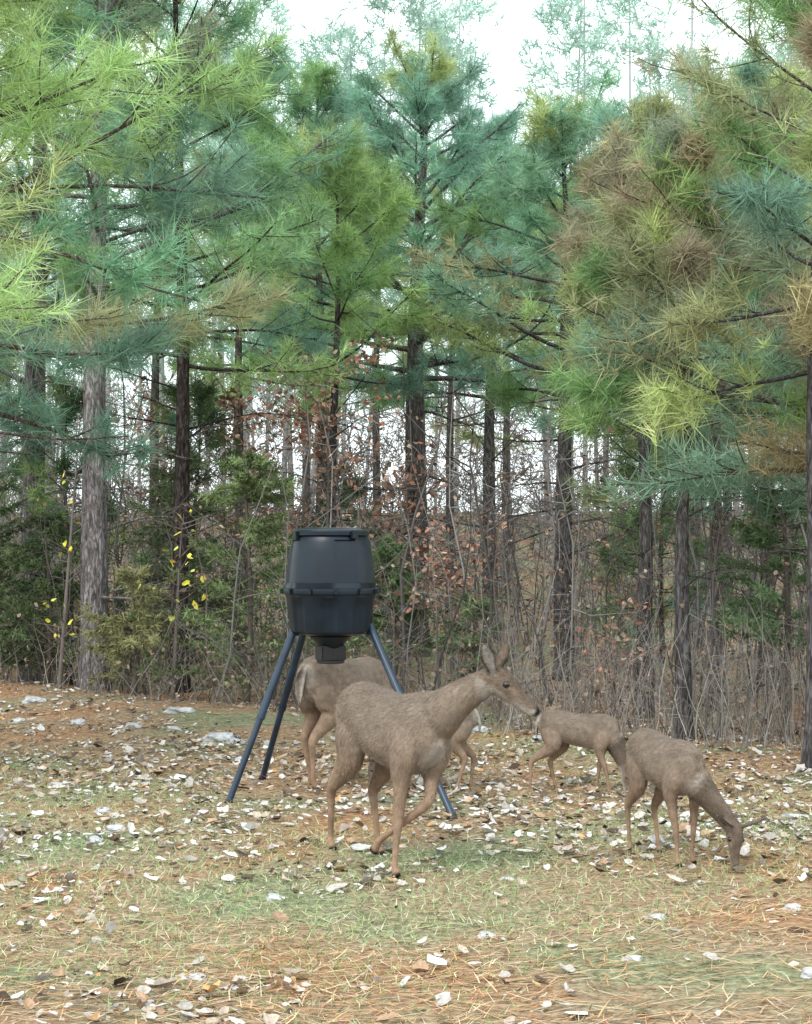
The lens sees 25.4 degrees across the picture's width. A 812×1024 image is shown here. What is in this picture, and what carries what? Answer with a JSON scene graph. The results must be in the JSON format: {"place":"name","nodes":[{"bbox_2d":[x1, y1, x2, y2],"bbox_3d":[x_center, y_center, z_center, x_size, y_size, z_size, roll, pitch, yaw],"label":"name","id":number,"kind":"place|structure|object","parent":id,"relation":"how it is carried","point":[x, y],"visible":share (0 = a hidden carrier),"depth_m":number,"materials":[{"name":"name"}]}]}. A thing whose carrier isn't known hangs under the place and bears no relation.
{"place":"outdoors","nodes":[
{"label":"outdoors","id":0,"kind":"place"},
{"bbox_2d":[0,0,802,514],"label":"sky","id":1,"kind":"structure","parent":0,"point":[503,40],"materials":[{"name":"white"}]},
{"bbox_2d":[0,511,811,1023],"bbox_3d":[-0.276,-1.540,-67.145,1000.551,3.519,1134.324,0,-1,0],"label":"ground","id":2,"kind":"structure","parent":0,"point":[240,717],"depth_m":8.78,"materials":[{"name":"brown soil"}]},
{"bbox_2d":[8,718,25,722],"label":"rock","id":3,"kind":"object","parent":2,"relation":"on","point":[18,720],"visible":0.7,"depth_m":17.14,"materials":[{"name":"stone"}]},
{"bbox_2d":[0,341,57,614],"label":"pine tree","id":4,"kind":"object","parent":2,"relation":"on","point":[13,465],"visible":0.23,"depth_m":25.85,"materials":[{"name":"green plant"}]},
{"bbox_2d":[22,696,46,703],"bbox_3d":[-3.912,1.993,18.954,0.295,0.115,0.248,0,-1,0],"label":"rock","id":5,"kind":"object","parent":2,"relation":"on","point":[31,699],"visible":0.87,"depth_m":18.86,"materials":[{"name":"stone"}]},
{"bbox_2d":[0,40,72,404],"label":"pine tree","id":6,"kind":"object","parent":2,"relation":"on","point":[24,277],"visible":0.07,"depth_m":27.91,"materials":[{"name":"green plant"}]},
{"bbox_2d":[0,479,73,664],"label":"cedar tree","id":7,"kind":"object","parent":2,"relation":"on","point":[11,581],"visible":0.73,"depth_m":21.73,"materials":[{"name":"green plant"}]},
{"bbox_2d":[0,508,110,685],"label":"cedar tree","id":8,"kind":"object","parent":2,"relation":"on","point":[31,562],"visible":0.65,"depth_m":21.55,"materials":[{"name":"green plant"}]},
{"bbox_2d":[48,782,72,787],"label":"rock","id":9,"kind":"object","parent":2,"relation":"on","point":[56,783],"visible":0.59,"depth_m":12.53,"materials":[{"name":"stone"}]},
{"bbox_2d":[36,426,105,688],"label":"yellow leaf sapling","id":10,"kind":"object","parent":2,"relation":"on","point":[62,638],"visible":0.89,"depth_m":20.32,"materials":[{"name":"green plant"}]},
{"bbox_2d":[67,718,86,724],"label":"rock","id":11,"kind":"object","parent":2,"relation":"on","point":[79,721],"visible":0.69,"depth_m":16.93,"materials":[{"name":"stone"}]},
{"bbox_2d":[0,365,167,684],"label":"cedar tree","id":12,"kind":"object","parent":2,"relation":"on","point":[34,460],"visible":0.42,"depth_m":22.88,"materials":[{"name":"green plant"}]},
{"bbox_2d":[87,836,102,843],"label":"rock","id":13,"kind":"object","parent":2,"relation":"on","point":[92,839],"visible":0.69,"depth_m":10.12,"materials":[{"name":"stone"}]},
{"bbox_2d":[92,807,111,813],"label":"rock","id":14,"kind":"object","parent":2,"relation":"on","point":[105,809],"visible":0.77,"depth_m":11.24,"materials":[{"name":"stone"}]},
{"bbox_2d":[102,824,125,831],"bbox_3d":[-1.702,1.866,10.565,0.154,0.071,0.161,0,-1,0],"label":"rock","id":15,"kind":"object","parent":2,"relation":"on","point":[112,828],"visible":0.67,"depth_m":10.51,"materials":[{"name":"stone"}]},
{"bbox_2d":[0,0,243,680],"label":"pine tree","id":16,"kind":"object","parent":2,"relation":"on","point":[131,230],"visible":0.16,"depth_m":23.93,"materials":[{"name":"green plant"}]},
{"bbox_2d":[73,563,172,696],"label":"cedar tree","id":17,"kind":"object","parent":2,"relation":"on","point":[114,625],"visible":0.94,"depth_m":19.35,"materials":[{"name":"green plant"}]},
{"bbox_2d":[123,722,142,728],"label":"rock","id":18,"kind":"object","parent":2,"relation":"on","point":[136,725],"visible":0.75,"depth_m":16.51,"materials":[{"name":"stone"}]},
{"bbox_2d":[0,0,307,627],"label":"pine tree","id":19,"kind":"object","parent":2,"relation":"on","point":[50,97],"visible":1,"depth_m":13.69,"materials":[{"name":"green plant"}]},
{"bbox_2d":[59,0,274,611],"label":"pine tree","id":20,"kind":"object","parent":2,"relation":"on","point":[154,386],"visible":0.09,"depth_m":32.98,"materials":[{"name":"green plant"}]},
{"bbox_2d":[166,726,181,730],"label":"rock","id":21,"kind":"object","parent":2,"relation":"on","point":[175,728],"visible":0.76,"depth_m":16.30,"materials":[{"name":"stone"}]},
{"bbox_2d":[106,353,242,655],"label":"oak sapling","id":22,"kind":"object","parent":2,"relation":"on","point":[154,460],"visible":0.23,"depth_m":26.32,"materials":[{"name":"brown plant"}]},
{"bbox_2d":[72,439,278,659],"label":"cedar tree","id":23,"kind":"object","parent":2,"relation":"on","point":[165,474],"visible":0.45,"depth_m":21.79,"materials":[{"name":"green plant"}]},
{"bbox_2d":[138,503,213,701],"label":"yellow leaf sapling","id":24,"kind":"object","parent":2,"relation":"on","point":[177,600],"visible":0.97,"depth_m":19.33,"materials":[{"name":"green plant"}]},
{"bbox_2d":[163,707,195,713],"bbox_3d":[-2.195,1.947,17.567,0.337,0.094,0.208,0,-1,0],"label":"rock","id":25,"kind":"object","parent":2,"relation":"on","point":[171,710],"visible":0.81,"depth_m":17.49,"materials":[{"name":"stone"}]},
{"bbox_2d":[0,0,361,692],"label":"pine tree","id":26,"kind":"object","parent":2,"relation":"on","point":[276,230],"visible":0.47,"depth_m":21.12,"materials":[{"name":"green plant"}]},
{"bbox_2d":[0,534,365,706],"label":"evergreen shrubs","id":27,"kind":"object","parent":2,"relation":"on","point":[202,656],"visible":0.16,"depth_m":21.25,"materials":[{"name":"green plant"}]},
{"bbox_2d":[0,0,371,693],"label":"pine tree","id":28,"kind":"object","parent":2,"relation":"on","point":[94,558],"visible":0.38,"depth_m":20.51,"materials":[{"name":"green plant"}]},
{"bbox_2d":[184,973,206,980],"bbox_3d":[-0.793,1.778,6.864,0.084,0.043,0.093,-1,-2,38],"label":"rock","id":29,"kind":"object","parent":2,"relation":"on","point":[197,976],"visible":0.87,"depth_m":6.84,"materials":[{"name":"stone"}]},
{"bbox_2d":[111,371,281,664],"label":"cedar tree","id":30,"kind":"object","parent":2,"relation":"on","point":[200,395],"visible":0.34,"depth_m":25.46,"materials":[{"name":"green plant"}]},
{"bbox_2d":[202,732,237,741],"bbox_3d":[-1.612,1.965,15.548,0.332,0.121,0.281,0,-1,0],"label":"rock","id":31,"kind":"object","parent":2,"relation":"on","point":[219,736],"visible":0.58,"depth_m":15.49,"materials":[{"name":"stone"}]},
{"bbox_2d":[226,737,244,743],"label":"rock","id":32,"kind":"object","parent":2,"relation":"on","point":[230,740],"visible":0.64,"depth_m":15.34,"materials":[{"name":"stone"}]},
{"bbox_2d":[122,41,356,640],"bbox_3d":[-3.020,-3.043,31.182,4.815,10.659,5.481,0,-1,0],"label":"pine tree","id":33,"kind":"object","parent":2,"relation":"on","point":[238,352],"visible":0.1,"depth_m":31.48,"materials":[{"name":"green plant"}]},
{"bbox_2d":[124,447,363,704],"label":"cedar tree","id":34,"kind":"object","parent":2,"relation":"on","point":[246,482],"visible":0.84,"depth_m":19.74,"materials":[{"name":"green plant"}]},
{"bbox_2d":[189,349,306,667],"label":"oak sapling","id":35,"kind":"object","parent":2,"relation":"on","point":[223,399],"visible":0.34,"depth_m":25.93,"materials":[{"name":"brown plant"}]},
{"bbox_2d":[266,893,282,900],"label":"rock","id":36,"kind":"object","parent":2,"relation":"on","point":[274,896],"visible":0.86,"depth_m":8.53,"materials":[{"name":"stone"}]},
{"bbox_2d":[159,112,437,585],"bbox_3d":[-1.167,-1.607,24.884,3.591,7.846,4.222,1,-2,-36],"label":"pine tree","id":37,"kind":"object","parent":2,"relation":"on","point":[357,171],"visible":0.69,"depth_m":24.65,"materials":[{"name":"green plant"}]},
{"bbox_2d":[217,329,403,556],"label":"oak sapling","id":38,"kind":"object","parent":2,"relation":"on","point":[317,421],"visible":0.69,"depth_m":22.36,"materials":[{"name":"brown plant"}]},
{"bbox_2d":[225,54,404,523],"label":"pine tree","id":39,"kind":"object","parent":2,"relation":"on","point":[277,350],"visible":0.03,"depth_m":40.02,"materials":[{"name":"green plant"}]},
{"bbox_2d":[195,49,446,524],"bbox_3d":[-1.071,-2.772,29.568,4.438,10.070,3.644,1,-2,-33],"label":"pine tree","id":40,"kind":"object","parent":2,"relation":"on","point":[321,73],"visible":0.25,"depth_m":29.47,"materials":[{"name":"green plant"}]},
{"bbox_2d":[258,462,413,643],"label":"cedar tree","id":41,"kind":"object","parent":2,"relation":"on","point":[356,495],"visible":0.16,"depth_m":26.87,"materials":[{"name":"green plant"}]},
{"bbox_2d":[224,527,457,818],"bbox_3d":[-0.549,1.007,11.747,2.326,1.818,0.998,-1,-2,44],"label":"deer feeder","id":42,"kind":"object","parent":2,"relation":"on","point":[330,590],"visible":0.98,"depth_m":11.73,"materials":[{"name":"plastic"}]},
{"bbox_2d":[293,655,393,788],"bbox_3d":[-0.358,1.458,12.804,0.360,0.933,1.265,-1,-2,37],"label":"doe","id":43,"kind":"object","parent":2,"relation":"on","point":[319,688],"visible":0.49,"depth_m":12.40,"materials":[{"name":"fur"}]},
{"bbox_2d":[267,118,470,603],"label":"pine tree","id":44,"kind":"object","parent":2,"relation":"on","point":[375,441],"visible":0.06,"depth_m":37.96,"materials":[{"name":"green plant"}]},
{"bbox_2d":[334,434,460,664],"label":"oak sapling","id":45,"kind":"object","parent":2,"relation":"on","point":[385,483],"visible":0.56,"depth_m":23.58,"materials":[{"name":"brown plant"}]},
{"bbox_2d":[347,534,457,675],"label":"cedar tree","id":46,"kind":"object","parent":2,"relation":"on","point":[389,554],"visible":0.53,"depth_m":21.42,"materials":[{"name":"green plant"}]},
{"bbox_2d":[242,22,563,656],"bbox_3d":[-0.023,-2.569,27.868,5.478,9.649,4.882,-1,-2,35],"label":"pine tree","id":47,"kind":"object","parent":2,"relation":"on","point":[433,90],"visible":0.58,"depth_m":27.36,"materials":[{"name":"green plant"}]},
{"bbox_2d":[0,346,806,742],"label":"undergrowth thicket","id":48,"kind":"object","parent":2,"relation":"on","point":[710,598],"visible":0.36,"depth_m":19.21,"materials":[{"name":"brown plant"}]},
{"bbox_2d":[0,587,806,751],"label":"bramble thicket","id":49,"kind":"object","parent":2,"relation":"on","point":[597,690],"visible":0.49,"depth_m":17.66,"materials":[{"name":"brown plant"}]},
{"bbox_2d":[0,0,811,622],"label":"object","id":50,"kind":"object","parent":2,"relation":"on","point":[438,20],"visible":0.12,"depth_m":61.12,"materials":[{"name":"plant"}]},
{"bbox_2d":[0,730,811,1023],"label":"grass","id":51,"kind":"structure","parent":2,"relation":"on","point":[323,884],"depth_m":8.72,"materials":[{"name":"beige plant"}]},
{"bbox_2d":[0,678,811,1023],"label":"pine straw","id":52,"kind":"object","parent":2,"relation":"on","point":[358,976],"visible":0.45,"depth_m":7.32,"materials":[{"name":"brown plant"}]},
{"bbox_2d":[0,203,811,731],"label":"hardwood saplings","id":53,"kind":"object","parent":2,"relation":"on","point":[404,565],"visible":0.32,"depth_m":21.18,"materials":[{"name":"brown plant"}]},
{"bbox_2d":[0,670,811,1023],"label":"fallen leaves","id":54,"kind":"object","parent":2,"relation":"on","point":[420,966],"visible":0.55,"depth_m":10.96,"materials":[{"name":"brown plant"}]},
{"bbox_2d":[367,708,480,789],"bbox_3d":[0.125,1.593,12.270,0.785,0.617,0.237,0,-1,3],"label":"fawn","id":55,"kind":"object","parent":2,"relation":"on","point":[462,750],"visible":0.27,"depth_m":12.19,"materials":[{"name":"fur"}]},
{"bbox_2d":[326,642,539,878],"bbox_3d":[0.019,1.252,9.297,0.493,1.218,1.500,1,-2,-40],"label":"doe","id":56,"kind":"object","parent":2,"relation":"on","point":[401,738],"visible":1,"depth_m":9.09,"materials":[{"name":"fur"}]},
{"bbox_2d":[394,499,511,680],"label":"oak sapling","id":57,"kind":"object","parent":2,"relation":"on","point":[451,575],"visible":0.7,"depth_m":20.60,"materials":[{"name":"brown plant"}]},
{"bbox_2d":[361,136,558,609],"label":"pine tree","id":58,"kind":"object","parent":2,"relation":"on","point":[449,407],"visible":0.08,"depth_m":35.96,"materials":[{"name":"green plant"}]},
{"bbox_2d":[357,125,579,642],"bbox_3d":[1.099,-2.299,31.348,4.926,9.256,5.244,0,-1,0],"label":"pine tree","id":59,"kind":"object","parent":2,"relation":"on","point":[489,438],"visible":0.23,"depth_m":31.39,"materials":[{"name":"green plant"}]},
{"bbox_2d":[428,589,526,678],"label":"cedar tree","id":60,"kind":"object","parent":2,"relation":"on","point":[473,609],"visible":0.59,"depth_m":19.95,"materials":[{"name":"green plant"}]},
{"bbox_2d":[471,725,488,732],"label":"rock","id":61,"kind":"object","parent":2,"relation":"on","point":[483,728],"visible":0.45,"depth_m":15.50,"materials":[{"name":"stone"}]},
{"bbox_2d":[477,931,495,938],"bbox_3d":[0.346,1.804,7.659,0.089,0.036,0.082,0,-1,0],"label":"rock","id":62,"kind":"object","parent":2,"relation":"on","point":[481,934],"visible":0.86,"depth_m":7.64,"materials":[{"name":"stone"}]},
{"bbox_2d":[424,179,579,595],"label":"pine tree","id":63,"kind":"object","parent":2,"relation":"on","point":[434,425],"visible":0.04,"depth_m":39.98,"materials":[{"name":"green plant"}]},
{"bbox_2d":[499,877,514,879],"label":"rock","id":64,"kind":"object","parent":2,"relation":"on","point":[511,878],"visible":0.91,"depth_m":8.94,"materials":[{"name":"stone"}]},
{"bbox_2d":[400,57,669,681],"bbox_3d":[1.908,-1.844,23.346,4.127,8.102,4.842,0,-1,0],"label":"pine tree","id":65,"kind":"object","parent":2,"relation":"on","point":[537,162],"visible":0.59,"depth_m":23.32,"materials":[{"name":"green plant"}]},
{"bbox_2d":[531,735,541,741],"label":"rock","id":66,"kind":"object","parent":2,"relation":"on","point":[538,737],"visible":0.47,"depth_m":14.79,"materials":[{"name":"stone"}]},
{"bbox_2d":[451,172,629,571],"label":"pine tree","id":67,"kind":"object","parent":2,"relation":"on","point":[542,425],"visible":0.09,"depth_m":34.01,"materials":[{"name":"green plant"}]},
{"bbox_2d":[528,709,628,794],"bbox_3d":[1.193,1.633,12.264,0.731,0.582,0.226,0,-1,19],"label":"fawn","id":68,"kind":"object","parent":2,"relation":"on","point":[561,731],"visible":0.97,"depth_m":12.19,"materials":[{"name":"fur"}]},
{"bbox_2d":[567,575,672,715],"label":"oak sapling","id":69,"kind":"object","parent":2,"relation":"on","point":[614,626],"visible":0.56,"depth_m":17.41,"materials":[{"name":"brown plant"}]},
{"bbox_2d":[457,555,806,754],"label":"dry weeds","id":70,"kind":"object","parent":2,"relation":"on","point":[778,705],"visible":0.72,"depth_m":15.13,"materials":[{"name":"brown plant"}]},
{"bbox_2d":[622,955,642,960],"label":"rock","id":71,"kind":"object","parent":2,"relation":"on","point":[634,957],"visible":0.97,"depth_m":7.15,"materials":[{"name":"stone"}]},
{"bbox_2d":[577,429,700,609],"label":"oak sapling","id":72,"kind":"object","parent":2,"relation":"on","point":[634,536],"visible":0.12,"depth_m":23.89,"materials":[{"name":"brown plant"}]},
{"bbox_2d":[558,413,740,673],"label":"pine tree","id":73,"kind":"object","parent":2,"relation":"on","point":[624,465],"visible":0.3,"depth_m":21.70,"materials":[{"name":"green plant"}]},
{"bbox_2d":[576,437,730,663],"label":"pine tree","id":74,"kind":"object","parent":2,"relation":"on","point":[661,610],"visible":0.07,"depth_m":25.95,"materials":[{"name":"green plant"}]},
{"bbox_2d":[642,913,666,919],"bbox_3d":[1.102,1.794,7.956,0.116,0.037,0.080,0,-1,0],"label":"rock","id":75,"kind":"object","parent":2,"relation":"on","point":[657,914],"visible":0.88,"depth_m":7.95,"materials":[{"name":"stone"}]},
{"bbox_2d":[510,70,811,710],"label":"pine tree","id":76,"kind":"object","parent":2,"relation":"on","point":[713,525],"visible":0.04,"depth_m":18.92,"materials":[{"name":"green plant"}]},
{"bbox_2d":[534,212,799,643],"bbox_3d":[4.746,-2.104,30.241,4.731,8.676,4.054,-1,-2,29],"label":"pine tree","id":77,"kind":"object","parent":2,"relation":"on","point":[696,534],"depth_m":29.93,"materials":[{"name":"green plant"}]},
{"bbox_2d":[535,97,808,741],"bbox_3d":[2.470,-0.782,14.878,2.806,5.452,2.291,0,-1,20],"label":"pine tree","id":78,"kind":"object","parent":2,"relation":"on","point":[667,158],"visible":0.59,"depth_m":14.82,"materials":[{"name":"green plant"}]},
{"bbox_2d":[536,79,810,717],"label":"pine tree","id":79,"kind":"object","parent":2,"relation":"on","point":[616,126],"visible":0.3,"depth_m":17.62,"materials":[{"name":"green plant"}]},
{"bbox_2d":[549,0,811,539],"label":"pine tree","id":80,"kind":"object","parent":2,"relation":"on","point":[792,461],"visible":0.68,"depth_m":14.30,"materials":[{"name":"green plant"}]},
{"bbox_2d":[624,727,767,870],"bbox_3d":[1.439,1.511,9.509,0.383,0.694,0.917,1,-2,-37],"label":"grazing deer","id":81,"kind":"object","parent":2,"relation":"on","point":[669,769],"visible":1,"depth_m":9.35},
{"bbox_2d":[625,179,802,598],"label":"pine tree","id":82,"kind":"object","parent":2,"relation":"on","point":[727,540],"depth_m":36.92,"materials":[{"name":"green plant"}]},
{"bbox_2d":[618,0,811,771],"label":"pine tree","id":83,"kind":"object","parent":2,"relation":"on","point":[753,195],"visible":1,"depth_m":13.01,"materials":[{"name":"green plant"}]},
{"bbox_2d":[623,35,811,690],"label":"pine tree","id":84,"kind":"object","parent":2,"relation":"on","point":[748,72],"visible":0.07,"depth_m":20.40,"materials":[{"name":"green plant"}]},
{"bbox_2d":[704,459,806,736],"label":"cedar tree","id":85,"kind":"object","parent":2,"relation":"on","point":[751,535],"visible":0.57,"depth_m":16.20,"materials":[{"name":"green plant"}]},
{"bbox_2d":[728,61,811,456],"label":"pine tree","id":86,"kind":"object","parent":2,"relation":"on","point":[801,219],"visible":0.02,"depth_m":24.59,"materials":[{"name":"green plant"}]},
{"bbox_2d":[780,813,802,817],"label":"rock","id":87,"kind":"object","parent":2,"relation":"on","point":[791,815],"visible":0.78,"depth_m":11.13,"materials":[{"name":"stone"}]},
{"bbox_2d":[782,903,801,910],"bbox_3d":[1.757,1.800,8.163,0.092,0.052,0.086,-1,-2,43],"label":"rock","id":88,"kind":"object","parent":2,"relation":"on","point":[793,905],"visible":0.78,"depth_m":8.15,"materials":[{"name":"stone"}]},
{"bbox_2d":[800,967,811,978],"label":"rock","id":89,"kind":"object","parent":2,"relation":"on","point":[807,972],"visible":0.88,"depth_m":6.83,"materials":[{"name":"stone"}]}
]}

